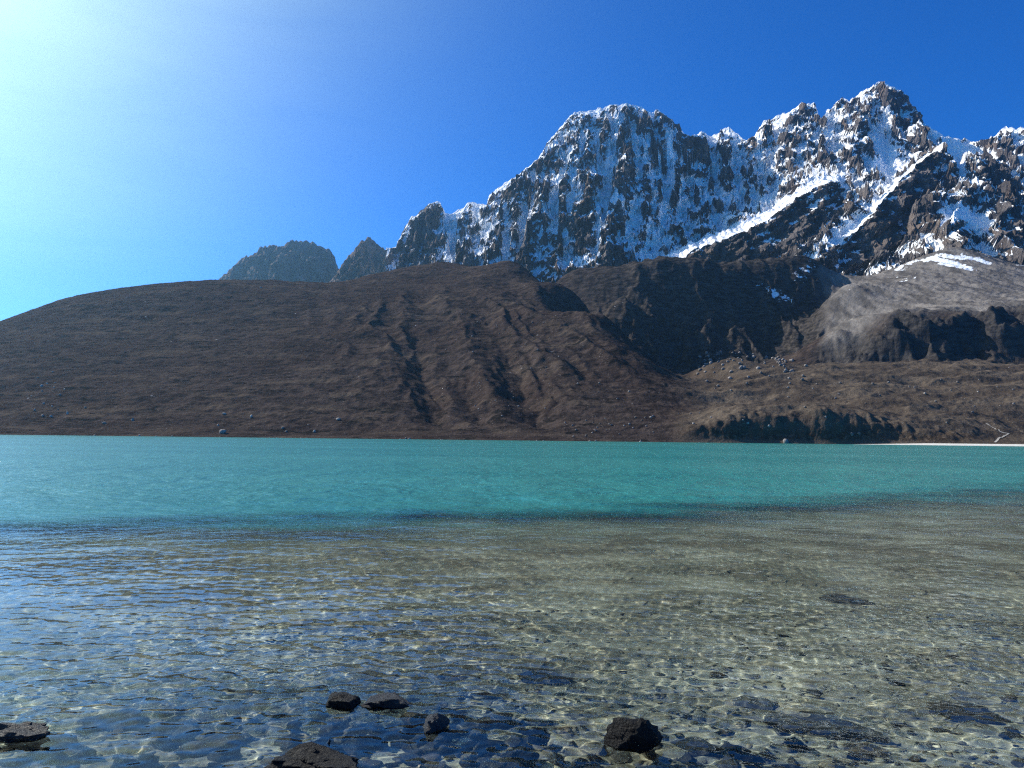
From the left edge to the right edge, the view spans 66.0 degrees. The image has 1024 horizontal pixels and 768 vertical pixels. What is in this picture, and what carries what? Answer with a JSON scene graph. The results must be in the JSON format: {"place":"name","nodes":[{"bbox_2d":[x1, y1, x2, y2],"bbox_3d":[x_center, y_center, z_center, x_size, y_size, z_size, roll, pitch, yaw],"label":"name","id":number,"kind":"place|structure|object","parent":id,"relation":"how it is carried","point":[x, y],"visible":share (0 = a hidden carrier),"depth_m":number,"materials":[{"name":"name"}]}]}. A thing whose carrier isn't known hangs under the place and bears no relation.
{"place":"outdoors","nodes":[
{"label":"outdoors","id":0,"kind":"place"},
{"bbox_2d":[219,240,338,282],"bbox_3d":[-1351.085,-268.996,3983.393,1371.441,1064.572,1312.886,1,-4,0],"label":"mountain","id":1,"kind":"structure","parent":0,"point":[296,260],"depth_m":4155.74,"materials":[{"name":"grey stone"}]},
{"bbox_2d":[330,237,385,281],"bbox_3d":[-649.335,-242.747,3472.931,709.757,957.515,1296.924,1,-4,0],"label":"mountain","id":2,"kind":"structure","parent":0,"point":[367,256],"depth_m":3658.52,"materials":[{"name":"grey stone"}]},
{"bbox_2d":[0,435,1023,767],"bbox_3d":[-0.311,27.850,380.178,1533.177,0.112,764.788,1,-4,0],"label":"water","id":3,"kind":"structure","parent":0,"point":[208,603],"depth_m":7.76,"materials":[{"name":"teal liquid"}]},
{"bbox_2d":[0,247,1023,443],"bbox_3d":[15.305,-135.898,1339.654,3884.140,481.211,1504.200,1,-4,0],"label":"hill","id":4,"kind":"structure","parent":0,"point":[367,357],"depth_m":1005.24,"materials":[{"name":"brown soil"}]},
{"bbox_2d":[219,429,226,433],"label":"boulder","id":5,"kind":"object","parent":4,"relation":"on","point":[222,431],"visible":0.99,"depth_m":662.24,"materials":[{"name":"grey stone"}]},
{"bbox_2d":[0,0,1023,320],"label":"sky","id":6,"kind":"structure","parent":0,"point":[143,142],"materials":[{"name":"blue"}]},
{"bbox_2d":[385,81,1023,282],"bbox_3d":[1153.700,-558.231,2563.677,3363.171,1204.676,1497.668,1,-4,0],"label":"mountain","id":7,"kind":"structure","parent":0,"point":[879,177],"depth_m":2573.82,"materials":[{"name":"white snow"}]},
{"bbox_2d":[871,443,1023,445],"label":"beach","id":8,"kind":"structure","parent":0,"point":[956,444],"depth_m":613.39,"materials":[{"name":"beige sand"}]},
{"bbox_2d":[986,423,1008,441],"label":"path","id":9,"kind":"structure","parent":0,"point":[998,438],"depth_m":648.14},
{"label":"lake bed","id":10,"kind":"structure","parent":0,"visible":0},
{"bbox_2d":[0,721,50,742],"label":"rock","id":11,"kind":"object","parent":10,"relation":"on","point":[23,731],"visible":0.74,"depth_m":4.13,"materials":[{"name":"stone"}]},
{"bbox_2d":[264,742,358,767],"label":"rock","id":12,"kind":"object","parent":10,"relation":"on","point":[309,755],"visible":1,"depth_m":3.82,"materials":[{"name":"grey stone"}]},
{"bbox_2d":[326,691,360,708],"bbox_3d":[-1.013,1.914,4.718,0.206,0.136,0.165,1,-4,0],"label":"rock","id":13,"kind":"object","parent":10,"relation":"on","point":[344,700],"visible":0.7,"depth_m":4.67,"materials":[{"name":"grey stone"}]},
{"bbox_2d":[361,692,408,708],"bbox_3d":[-0.753,1.924,4.760,0.314,0.103,0.209,1,-4,1],"label":"rock","id":14,"kind":"object","parent":10,"relation":"on","point":[394,700],"visible":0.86,"depth_m":4.68,"materials":[{"name":"stone"}]},
{"bbox_2d":[423,713,449,732],"bbox_3d":[-0.431,1.896,4.358,0.151,0.126,0.169,0,-4,6],"label":"rock","id":15,"kind":"object","parent":10,"relation":"on","point":[434,722],"visible":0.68,"depth_m":4.35,"materials":[{"name":"stone"}]},
{"bbox_2d":[604,717,662,750],"bbox_3d":[0.644,1.870,4.172,0.321,0.236,0.225,1,-4,0],"label":"rock","id":16,"kind":"object","parent":10,"relation":"on","point":[641,734],"visible":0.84,"depth_m":4.10,"materials":[{"name":"black stone"}]}
]}

